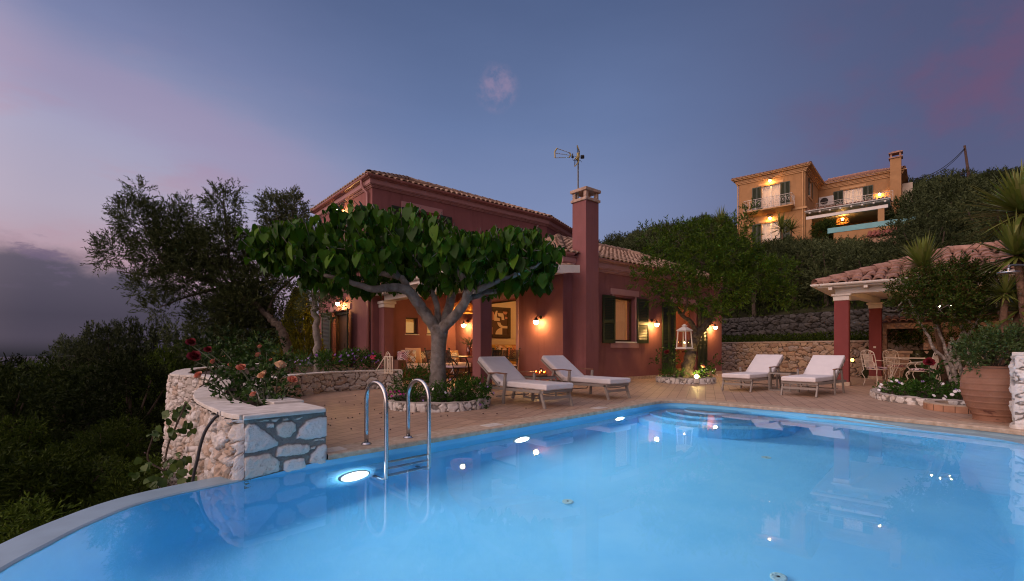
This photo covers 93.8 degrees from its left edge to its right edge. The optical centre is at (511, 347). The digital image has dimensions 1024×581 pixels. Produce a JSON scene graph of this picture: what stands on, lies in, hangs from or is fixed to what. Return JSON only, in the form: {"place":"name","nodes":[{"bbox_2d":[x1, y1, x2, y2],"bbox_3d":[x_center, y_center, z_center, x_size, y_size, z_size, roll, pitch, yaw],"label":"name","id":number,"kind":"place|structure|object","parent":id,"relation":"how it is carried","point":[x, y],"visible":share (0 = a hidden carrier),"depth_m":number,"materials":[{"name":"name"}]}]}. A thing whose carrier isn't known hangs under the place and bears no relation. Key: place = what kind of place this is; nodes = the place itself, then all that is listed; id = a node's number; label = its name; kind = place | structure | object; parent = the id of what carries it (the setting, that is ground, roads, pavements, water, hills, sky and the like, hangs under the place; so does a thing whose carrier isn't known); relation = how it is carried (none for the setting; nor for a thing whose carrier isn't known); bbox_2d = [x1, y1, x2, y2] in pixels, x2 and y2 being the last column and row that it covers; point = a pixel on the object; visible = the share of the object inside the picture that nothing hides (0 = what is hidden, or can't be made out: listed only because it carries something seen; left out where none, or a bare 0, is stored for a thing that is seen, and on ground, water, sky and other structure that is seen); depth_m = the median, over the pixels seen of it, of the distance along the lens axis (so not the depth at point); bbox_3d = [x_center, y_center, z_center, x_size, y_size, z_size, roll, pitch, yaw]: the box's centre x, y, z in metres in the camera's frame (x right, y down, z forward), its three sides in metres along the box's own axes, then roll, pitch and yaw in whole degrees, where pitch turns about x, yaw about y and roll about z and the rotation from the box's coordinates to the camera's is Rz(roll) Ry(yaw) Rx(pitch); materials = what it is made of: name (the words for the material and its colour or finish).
{"place":"outdoors","nodes":[
{"label":"outdoors","id":0,"kind":"place"},
{"bbox_2d":[398,396,478,401],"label":"bed soil","id":1,"kind":"structure","parent":0,"point":[420,400],"depth_m":8.48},
{"bbox_2d":[234,199,565,400],"bbox_3d":[-1.788,-0.714,8.529,5.393,3.329,3.557,0,0,0],"label":"mulberry tree","id":2,"kind":"object","parent":1,"relation":"on","point":[386,247],"visible":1,"depth_m":7.58,"materials":[{"name":"green plant"}]},
{"bbox_2d":[387,360,448,400],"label":"flowering shrub","id":3,"kind":"object","parent":1,"relation":"on","point":[419,368],"visible":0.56,"depth_m":8.36,"materials":[{"name":"green plant"}]},
{"bbox_2d":[388,372,494,408],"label":"ground cover","id":4,"kind":"object","parent":1,"relation":"on","point":[459,395],"visible":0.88,"depth_m":7.91,"materials":[{"name":"green plant"}]},
{"bbox_2d":[0,406,1023,580],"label":"pool water","id":5,"kind":"structure","parent":0,"point":[674,493],"depth_m":3.19,"materials":[{"name":"liquid"}]},
{"bbox_2d":[0,0,1023,356],"label":"sky","id":6,"kind":"structure","parent":0,"point":[665,103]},
{"bbox_2d":[9,268,1021,523],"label":"hillside","id":7,"kind":"structure","parent":0,"point":[831,308],"depth_m":19.41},
{"bbox_2d":[0,357,32,425],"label":"slope bush","id":8,"kind":"object","parent":7,"relation":"on","point":[11,368],"visible":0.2,"depth_m":15.97,"materials":[{"name":"green plant"}]},
{"bbox_2d":[0,352,35,413],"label":"slope bush","id":9,"kind":"object","parent":7,"relation":"on","point":[16,359],"visible":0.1,"depth_m":19.84,"materials":[{"name":"green plant"}]},
{"bbox_2d":[0,411,53,462],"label":"slope bush","id":10,"kind":"object","parent":7,"relation":"on","point":[30,439],"visible":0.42,"depth_m":11.71,"materials":[{"name":"green plant"}]},
{"bbox_2d":[0,358,69,453],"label":"slope bush","id":11,"kind":"object","parent":7,"relation":"on","point":[33,384],"visible":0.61,"depth_m":13.34,"materials":[{"name":"green plant"}]},
{"bbox_2d":[0,490,81,543],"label":"slope bush","id":12,"kind":"object","parent":7,"relation":"on","point":[44,515],"visible":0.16,"depth_m":5.75,"materials":[{"name":"green plant"}]},
{"bbox_2d":[0,436,94,533],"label":"slope bush","id":13,"kind":"object","parent":7,"relation":"on","point":[35,477],"visible":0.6,"depth_m":7.32,"materials":[{"name":"green plant"}]},
{"bbox_2d":[0,443,126,535],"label":"slope bush","id":14,"kind":"object","parent":7,"relation":"on","point":[71,452],"visible":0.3,"depth_m":8.25,"materials":[{"name":"green plant"}]},
{"bbox_2d":[42,333,85,372],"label":"hillside tree","id":15,"kind":"object","parent":7,"relation":"on","point":[61,344],"visible":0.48,"depth_m":23.64,"materials":[{"name":"green plant"}]},
{"bbox_2d":[14,455,124,504],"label":"slope bush","id":16,"kind":"object","parent":7,"relation":"on","point":[103,460],"visible":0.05,"depth_m":9.65,"materials":[{"name":"green plant"}]},
{"bbox_2d":[23,351,131,433],"bbox_3d":[-17.466,2.016,19.466,3.296,3.857,3.590,0,0,30],"label":"slope bush","id":17,"kind":"object","parent":7,"relation":"on","point":[65,374],"visible":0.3,"depth_m":18.58,"materials":[{"name":"green plant"}]},
{"bbox_2d":[15,378,149,452],"bbox_3d":[-14.567,2.360,15.663,3.654,2.816,3.645,0,0,11],"label":"slope bush","id":18,"kind":"object","parent":7,"relation":"on","point":[63,416],"visible":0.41,"depth_m":15.53,"materials":[{"name":"green plant"}]},
{"bbox_2d":[61,323,120,379],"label":"hillside tree","id":19,"kind":"object","parent":7,"relation":"on","point":[78,355],"visible":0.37,"depth_m":21.85,"materials":[{"name":"green plant"}]},
{"bbox_2d":[73,318,136,395],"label":"hillside tree","id":20,"kind":"object","parent":7,"relation":"on","point":[96,338],"visible":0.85,"depth_m":20.79,"materials":[{"name":"green plant"}]},
{"bbox_2d":[67,419,145,480],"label":"slope bush","id":21,"kind":"object","parent":7,"relation":"on","point":[99,446],"visible":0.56,"depth_m":11.20,"materials":[{"name":"green plant"}]},
{"bbox_2d":[65,413,159,475],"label":"slope bush","id":22,"kind":"object","parent":7,"relation":"on","point":[143,445],"visible":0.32,"depth_m":12.13,"materials":[{"name":"green plant"}]},
{"bbox_2d":[61,468,170,515],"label":"slope bush","id":23,"kind":"object","parent":7,"relation":"on","point":[113,483],"visible":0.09,"depth_m":6.13,"materials":[{"name":"green plant"}]},
{"bbox_2d":[68,341,183,450],"bbox_3d":[-12.231,1.739,15.805,3.160,3.958,3.441,0,0,-24],"label":"slope bush","id":24,"kind":"object","parent":7,"relation":"on","point":[132,368],"visible":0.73,"depth_m":15.52,"materials":[{"name":"green plant"}]},
{"bbox_2d":[94,452,171,499],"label":"slope bush","id":25,"kind":"object","parent":7,"relation":"on","point":[126,469],"visible":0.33,"depth_m":9.33,"materials":[{"name":"green plant"}]},
{"bbox_2d":[108,316,167,375],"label":"hillside tree","id":26,"kind":"object","parent":7,"relation":"on","point":[133,333],"visible":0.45,"depth_m":23.59,"materials":[{"name":"green plant"}]},
{"bbox_2d":[108,349,175,438],"bbox_3d":[-14.146,1.899,18.396,2.241,3.808,2.612,0,0,-28],"label":"slope bush","id":27,"kind":"object","parent":7,"relation":"on","point":[159,358],"visible":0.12,"depth_m":18.33,"materials":[{"name":"green plant"}]},
{"bbox_2d":[141,317,213,366],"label":"hillside tree","id":28,"kind":"object","parent":7,"relation":"on","point":[170,337],"visible":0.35,"depth_m":23.75,"materials":[{"name":"green plant"}]},
{"bbox_2d":[146,338,208,406],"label":"slope bush","id":29,"kind":"object","parent":7,"relation":"on","point":[171,356],"visible":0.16,"depth_m":21.79,"materials":[{"name":"green plant"}]},
{"bbox_2d":[166,321,254,367],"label":"hillside tree","id":30,"kind":"object","parent":7,"relation":"on","point":[182,352],"visible":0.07,"depth_m":21.46,"materials":[{"name":"green plant"}]},
{"bbox_2d":[160,363,402,487],"bbox_3d":[-5.599,2.571,11.672,4.965,4.059,16.349,0,0,-38],"label":"stone planter","id":31,"kind":"object","parent":7,"relation":"on","point":[243,441],"visible":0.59,"depth_m":4.43,"materials":[{"name":"stone"}]},
{"bbox_2d":[128,401,197,489],"bbox_3d":[-3.253,0.993,4.468,0.535,0.910,0.805,0,0,-34],"label":"grape vine","id":32,"kind":"object","parent":31,"relation":"attached to","point":[155,480],"visible":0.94,"depth_m":4.61,"materials":[{"name":"green plant"}]},
{"bbox_2d":[191,412,218,481],"bbox_3d":[-2.699,0.920,4.213,0.236,0.705,0.045,0,0,-32],"label":"hose","id":33,"kind":"object","parent":31,"relation":"hanging from","point":[212,420],"visible":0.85,"depth_m":4.19,"materials":[{"name":"black rubber"}]},
{"bbox_2d":[176,320,288,387],"bbox_3d":[-4.433,0.063,7.712,1.655,1.173,1.699,0,0,0],"label":"leafy bush","id":34,"kind":"object","parent":31,"relation":"on","point":[235,331],"visible":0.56,"depth_m":7.48,"materials":[{"name":"green plant"}]},
{"bbox_2d":[194,364,391,404],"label":"planter soil","id":35,"kind":"structure","parent":31,"relation":"in","point":[309,370],"depth_m":12.92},
{"bbox_2d":[80,174,303,371],"bbox_3d":[-8.506,-2.031,13.145,5.533,5.495,1.985,0,0,-11],"label":"olive tree","id":36,"kind":"object","parent":35,"relation":"on","point":[192,253],"visible":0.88,"depth_m":12.85,"materials":[{"name":"green plant"}]},
{"bbox_2d":[185,331,300,406],"bbox_3d":[-3.045,0.216,5.466,1.104,0.881,1.914,0,0,-36],"label":"rose bush","id":37,"kind":"object","parent":35,"relation":"on","point":[250,389],"visible":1,"depth_m":5.34,"materials":[{"name":"green plant"}]},
{"bbox_2d":[267,349,319,373],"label":"lavender bush","id":38,"kind":"object","parent":35,"relation":"on","point":[301,360],"visible":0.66,"depth_m":10.32,"materials":[{"name":"green plant"}]},
{"bbox_2d":[272,287,326,365],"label":"golden conifer","id":39,"kind":"object","parent":35,"relation":"on","point":[308,343],"visible":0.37,"depth_m":16.25,"materials":[{"name":"green plant"}]},
{"bbox_2d":[248,184,351,371],"bbox_3d":[-5.646,-2.012,13.095,4.074,5.435,1.678,0,0,38],"label":"olive tree","id":40,"kind":"object","parent":35,"relation":"on","point":[283,211],"visible":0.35,"depth_m":13.39,"materials":[{"name":"green plant"}]},
{"bbox_2d":[306,346,388,371],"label":"daisy bush","id":41,"kind":"object","parent":35,"relation":"on","point":[342,355],"visible":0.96,"depth_m":11.56,"materials":[{"name":"green plant"}]},
{"bbox_2d":[618,229,668,255],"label":"hillside tree","id":42,"kind":"object","parent":7,"relation":"on","point":[634,245],"visible":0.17,"depth_m":32.96,"materials":[{"name":"green plant"}]},
{"bbox_2d":[728,254,783,316],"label":"hillside tree","id":43,"kind":"object","parent":7,"relation":"on","point":[754,308],"visible":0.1,"depth_m":22.80,"materials":[{"name":"green plant"}]},
{"bbox_2d":[768,211,798,240],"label":"yucca","id":44,"kind":"object","parent":7,"relation":"on","point":[781,221],"visible":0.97,"depth_m":39.87,"materials":[{"name":"green plant"}]},
{"bbox_2d":[749,236,834,308],"bbox_3d":[13.380,-3.477,22.326,3.749,3.578,3.630,0,0,-9],"label":"hillside tree","id":45,"kind":"object","parent":7,"relation":"on","point":[791,249],"visible":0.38,"depth_m":21.95,"materials":[{"name":"green plant"}]},
{"bbox_2d":[731,150,912,244],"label":"ochre house","id":46,"kind":"structure","parent":7,"relation":"on","point":[800,189],"depth_m":43.60,"materials":[{"name":"paint"}]},
{"bbox_2d":[809,217,838,241],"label":"bougainvillea","id":47,"kind":"object","parent":7,"relation":"on","point":[823,225],"visible":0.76,"depth_m":39.67,"materials":[{"name":"green plant"}]},
{"bbox_2d":[787,236,867,305],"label":"hillside tree","id":48,"kind":"object","parent":7,"relation":"on","point":[825,270],"visible":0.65,"depth_m":20.39,"materials":[{"name":"green plant"}]},
{"bbox_2d":[722,303,978,340],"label":"dry stone wall","id":49,"kind":"structure","parent":7,"relation":"on","point":[814,322],"depth_m":19.87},
{"bbox_2d":[722,234,991,348],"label":"hillside undergrowth","id":50,"kind":"object","parent":7,"relation":"on","point":[858,303],"visible":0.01,"depth_m":21.10,"materials":[{"name":"green plant"}]},
{"bbox_2d":[722,326,995,347],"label":"ledge weeds","id":51,"kind":"object","parent":7,"relation":"on","point":[754,337],"visible":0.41,"depth_m":17.48,"materials":[{"name":"green plant"}]},
{"bbox_2d":[829,242,902,274],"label":"hillside tree","id":52,"kind":"object","parent":7,"relation":"on","point":[863,254],"visible":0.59,"depth_m":18.20,"materials":[{"name":"green plant"}]},
{"bbox_2d":[831,235,902,271],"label":"hillside tree","id":53,"kind":"object","parent":7,"relation":"on","point":[868,245],"visible":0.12,"depth_m":20.32,"materials":[{"name":"green plant"}]},
{"bbox_2d":[827,217,913,242],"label":"hillside pool","id":54,"kind":"structure","parent":7,"relation":"on","point":[860,230],"depth_m":36.76,"materials":[{"name":"paint"}]},
{"bbox_2d":[866,227,899,243],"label":"pump house","id":55,"kind":"structure","parent":7,"relation":"on","point":[870,234],"depth_m":34.90,"materials":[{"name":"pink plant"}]},
{"bbox_2d":[891,186,937,227],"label":"hillside tree","id":56,"kind":"object","parent":7,"relation":"on","point":[904,204],"visible":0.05,"depth_m":28.41,"materials":[{"name":"green plant"}]},
{"bbox_2d":[877,211,964,257],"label":"hillside tree","id":57,"kind":"object","parent":7,"relation":"on","point":[909,232],"visible":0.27,"depth_m":18.76,"materials":[{"name":"green plant"}]},
{"bbox_2d":[901,171,956,215],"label":"hillside tree","id":58,"kind":"object","parent":7,"relation":"on","point":[917,187],"visible":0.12,"depth_m":31.98,"materials":[{"name":"green plant"}]},
{"bbox_2d":[876,207,988,259],"bbox_3d":[14.704,-3.134,16.797,2.504,3.101,2.625,0,0,-1],"label":"hillside tree","id":59,"kind":"object","parent":7,"relation":"on","point":[947,241],"visible":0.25,"depth_m":16.32,"materials":[{"name":"green plant"}]},
{"bbox_2d":[885,170,985,221],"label":"hillside tree","id":60,"kind":"object","parent":7,"relation":"on","point":[929,190],"visible":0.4,"depth_m":23.58,"materials":[{"name":"green plant"}]},
{"bbox_2d":[880,175,1002,247],"bbox_3d":[18.125,-4.894,20.251,3.386,4.029,3.549,0,0,9],"label":"hillside tree","id":61,"kind":"object","parent":7,"relation":"on","point":[940,198],"visible":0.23,"depth_m":19.73,"materials":[{"name":"green plant"}]},
{"bbox_2d":[940,186,1006,244],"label":"hillside tree","id":62,"kind":"object","parent":7,"relation":"on","point":[958,206],"visible":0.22,"depth_m":17.07,"materials":[{"name":"green plant"}]},
{"bbox_2d":[945,173,1019,241],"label":"hillside tree","id":63,"kind":"object","parent":7,"relation":"on","point":[984,186],"visible":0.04,"depth_m":19.53,"materials":[{"name":"green plant"}]},
{"bbox_2d":[961,210,1014,244],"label":"hillside tree","id":64,"kind":"object","parent":7,"relation":"on","point":[976,236],"visible":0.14,"depth_m":15.11,"materials":[{"name":"green plant"}]},
{"bbox_2d":[310,169,722,389],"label":"red house","id":65,"kind":"structure","parent":0,"point":[595,317],"depth_m":15.14,"materials":[{"name":"paint"}]},
{"bbox_2d":[339,315,346,365],"bbox_3d":[-6.130,-0.130,17.453,0.040,2.120,0.800,0,0,-40],"label":"door","id":66,"kind":"structure","parent":65,"relation":"in","point":[342,318],"depth_m":17.48,"materials":[{"name":"brown wood"}]},
{"bbox_2d":[492,307,510,337],"bbox_3d":[-0.448,-0.930,17.799,1.000,1.140,0.070,0,0,-40],"label":"framed painting","id":67,"kind":"object","parent":65,"relation":"attached to","point":[501,322],"visible":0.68,"depth_m":17.83,"materials":[{"name":"paint"}]},
{"bbox_2d":[554,145,583,198],"bbox_3d":[1.544,-4.760,12.994,0.813,1.420,0.391,0,0,0],"label":"weather vane","id":68,"kind":"object","parent":65,"relation":"attached to","point":[578,156],"visible":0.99,"depth_m":12.94,"materials":[{"name":"metal"}]},
{"bbox_2d":[295,370,1009,446],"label":"terrace","id":69,"kind":"structure","parent":0,"point":[855,397],"depth_m":8.76,"materials":[{"name":"stone"}]},
{"bbox_2d":[388,356,470,379],"bbox_3d":[-2.715,0.625,15.662,2.700,0.690,1.020,0,0,-40],"label":"wicker sofa","id":70,"kind":"object","parent":69,"relation":"on","point":[397,364],"visible":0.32,"depth_m":14.98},
{"bbox_2d":[383,392,490,412],"bbox_3d":[-1.280,0.917,8.300,1.822,0.165,1.839,0,0,0],"label":"stone edging","id":71,"kind":"object","parent":69,"relation":"on","point":[455,406],"visible":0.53,"depth_m":7.53,"materials":[{"name":"stone"}]},
{"bbox_2d":[446,348,467,381],"bbox_3d":[-1.574,0.501,12.988,0.599,1.000,0.483,0,0,-40],"label":"dining chair","id":72,"kind":"object","parent":69,"relation":"on","point":[449,359],"visible":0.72,"depth_m":12.82,"materials":[{"name":"beige metal"}]},
{"bbox_2d":[450,415,521,419],"bbox_3d":[-0.382,0.998,6.877,0.966,0.004,0.423,0,0,-23],"label":"paving inset","id":73,"kind":"object","parent":69,"relation":"on","point":[484,417],"visible":1,"depth_m":6.85,"materials":[{"name":"stone"}]},
{"bbox_2d":[477,356,573,408],"bbox_3d":[0.184,0.590,8.728,0.760,0.838,1.925,0,0,-40],"label":"sun lounger","id":74,"kind":"object","parent":69,"relation":"on","point":[505,373],"visible":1,"depth_m":8.65,"materials":[{"name":"fabric"}]},
{"bbox_2d":[541,355,630,399],"bbox_3d":[1.490,0.590,10.043,0.760,0.838,1.925,0,0,-40],"label":"sun lounger","id":75,"kind":"object","parent":69,"relation":"on","point":[562,368],"visible":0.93,"depth_m":9.92,"materials":[{"name":"fabric"}]},
{"bbox_2d":[655,375,716,383],"bbox_3d":[5.048,0.910,13.947,1.661,0.180,1.672,0,0,0],"label":"stone edging","id":76,"kind":"object","parent":69,"relation":"on","point":[693,380],"visible":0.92,"depth_m":13.27,"materials":[{"name":"stone"}]},
{"bbox_2d":[624,196,803,377],"bbox_3d":[5.875,-1.768,13.891,5.512,5.520,2.662,0,0,0],"label":"almond tree","id":77,"kind":"object","parent":69,"relation":"on","point":[716,243],"visible":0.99,"depth_m":13.62,"materials":[{"name":"green plant"}]},
{"bbox_2d":[675,303,693,348],"bbox_3d":[4.730,-0.590,13.150,0.360,1.250,0.360,0,0,-36],"label":"hanging lantern","id":78,"kind":"object","parent":77,"relation":"hanging from","point":[684,328],"visible":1,"depth_m":13.11,"materials":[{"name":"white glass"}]},
{"bbox_2d":[721,354,783,391],"bbox_3d":[5.848,0.590,11.591,1.925,0.838,0.760,0,0,-40],"label":"sun lounger","id":79,"kind":"object","parent":69,"relation":"on","point":[760,367],"visible":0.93,"depth_m":11.63,"materials":[{"name":"fabric"}]},
{"bbox_2d":[768,371,796,391],"bbox_3d":[6.350,0.781,11.220,0.480,0.437,0.480,0,0,-40],"label":"side table","id":80,"kind":"object","parent":69,"relation":"on","point":[783,373],"visible":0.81,"depth_m":11.21,"materials":[{"name":"beige wood"}]},
{"bbox_2d":[780,355,845,397],"bbox_3d":[6.603,0.590,10.461,1.925,0.838,0.760,0,0,-40],"label":"sun lounger","id":81,"kind":"object","parent":69,"relation":"on","point":[823,369],"visible":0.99,"depth_m":10.53,"materials":[{"name":"fabric"}]},
{"bbox_2d":[722,340,922,377],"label":"retaining wall","id":82,"kind":"structure","parent":69,"relation":"on","point":[795,354],"depth_m":18.23,"materials":[{"name":"brown stone"}]},
{"bbox_2d":[860,350,892,385],"bbox_3d":[9.517,0.526,12.544,0.568,0.952,0.557,0,0,-9],"label":"iron chair","id":83,"kind":"object","parent":69,"relation":"on","point":[867,357],"visible":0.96,"depth_m":12.45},
{"bbox_2d":[810,240,1014,385],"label":"garden pavilion","id":84,"kind":"structure","parent":69,"relation":"on","point":[845,288],"depth_m":12.65,"materials":[{"name":"red paint"}]},
{"bbox_2d":[870,386,965,405],"bbox_3d":[8.667,0.925,9.374,2.661,0.150,3.974,0,0,44],"label":"stone edging","id":85,"kind":"object","parent":69,"relation":"on","point":[875,393],"visible":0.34,"depth_m":8.57,"materials":[{"name":"stone"}]},
{"bbox_2d":[906,352,938,379],"bbox_3d":[9.879,0.526,11.523,0.557,0.952,0.568,0,0,-33],"label":"iron chair","id":86,"kind":"object","parent":69,"relation":"on","point":[935,358],"visible":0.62,"depth_m":11.44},
{"bbox_2d":[923,400,970,413],"bbox_3d":[7.220,0.941,7.620,1.050,0.118,1.050,0,0,0],"label":"brick edging","id":87,"kind":"object","parent":69,"relation":"on","point":[940,405],"visible":0.56,"depth_m":7.48,"materials":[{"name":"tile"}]},
{"bbox_2d":[882,311,1014,379],"bbox_3d":[13.440,-0.040,14.416,3.597,2.079,1.095,0,0,41],"label":"stone oven","id":88,"kind":"object","parent":69,"relation":"on","point":[894,323],"visible":0.28,"depth_m":15.01,"materials":[{"name":"stone"}]},
{"bbox_2d":[959,365,1012,422],"bbox_3d":[6.660,0.625,6.620,0.710,0.750,0.710,0,0,0],"label":"terracotta jar","id":89,"kind":"object","parent":69,"relation":"on","point":[987,396],"visible":0.77,"depth_m":6.45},
{"bbox_2d":[947,318,1023,377],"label":"potted shrub","id":90,"kind":"object","parent":89,"relation":"in","point":[996,341],"visible":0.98,"depth_m":6.51,"materials":[{"name":"green plant"}]},
{"bbox_2d":[1008,352,1023,429],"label":"stone pier","id":91,"kind":"structure","parent":69,"relation":"on","point":[1016,386],"depth_m":5.88,"materials":[{"name":"stone"}]},
{"bbox_2d":[880,389,961,399],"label":"bed soil","id":92,"kind":"structure","parent":0,"point":[916,394],"depth_m":9.64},
{"bbox_2d":[872,376,961,399],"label":"ground cover","id":93,"kind":"object","parent":92,"relation":"on","point":[910,387],"visible":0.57,"depth_m":8.98,"materials":[{"name":"green plant"}]},
{"bbox_2d":[883,231,963,390],"bbox_3d":[8.856,-0.785,10.295,1.495,3.502,1.556,0,0,0],"label":"yucca","id":94,"kind":"object","parent":92,"relation":"on","point":[922,252],"visible":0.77,"depth_m":10.24,"materials":[{"name":"green plant"}]},
{"bbox_2d":[918,356,959,398],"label":"rose bush","id":95,"kind":"object","parent":92,"relation":"on","point":[929,361],"visible":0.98,"depth_m":8.62,"materials":[{"name":"green plant"}]},
{"bbox_2d":[882,250,1014,389],"bbox_3d":[8.883,-0.535,9.722,2.657,3.110,1.428,0,0,0],"label":"pomegranate tree","id":96,"kind":"object","parent":92,"relation":"on","point":[957,288],"visible":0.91,"depth_m":9.60,"materials":[{"name":"green plant"}]},
{"bbox_2d":[949,158,1023,346],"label":"yucca","id":97,"kind":"object","parent":92,"relation":"on","point":[1012,240],"visible":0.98,"depth_m":8.87,"materials":[{"name":"green plant"}]},
{"bbox_2d":[977,270,1023,365],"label":"yucca","id":98,"kind":"object","parent":92,"relation":"on","point":[1007,297],"visible":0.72,"depth_m":9.07,"materials":[{"name":"green plant"}]},
{"label":"bed soil","id":99,"kind":"structure","parent":0,"visible":0},
{"bbox_2d":[649,336,723,376],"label":"rose bush","id":100,"kind":"object","parent":99,"relation":"on","point":[667,351],"visible":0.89,"depth_m":13.83,"materials":[{"name":"green plant"}]},
{"bbox_2d":[658,365,717,377],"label":"ground cover","id":101,"kind":"object","parent":99,"relation":"on","point":[701,371],"visible":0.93,"depth_m":13.67,"materials":[{"name":"green plant"}]},
{"label":"pool floor","id":102,"kind":"structure","parent":0,"visible":0},
{"bbox_2d":[255,403,905,478],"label":"pool wall","id":103,"kind":"structure","parent":102,"relation":"on","point":[381,453],"depth_m":6.46,"materials":[{"name":"paint"}]},
{"bbox_2d":[0,476,243,572],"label":"pool rim","id":104,"kind":"object","parent":103,"relation":"attached to","point":[16,549],"visible":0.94,"depth_m":3.05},
{"bbox_2d":[327,398,1023,459],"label":"pool coping","id":105,"kind":"object","parent":103,"relation":"on","point":[354,449],"visible":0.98,"depth_m":6.52,"materials":[{"name":"stone"}]},
{"bbox_2d":[361,378,430,461],"bbox_3d":[-1.194,1.061,4.992,0.478,1.470,0.613,0,0,45],"label":"pool ladder","id":106,"kind":"object","parent":105,"relation":"attached to","point":[386,414],"visible":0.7,"depth_m":4.93,"materials":[{"name":"metal"}]},
{"bbox_2d":[806,416,1023,444],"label":"pool rim","id":107,"kind":"object","parent":103,"relation":"on","point":[1019,439],"visible":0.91,"depth_m":6.34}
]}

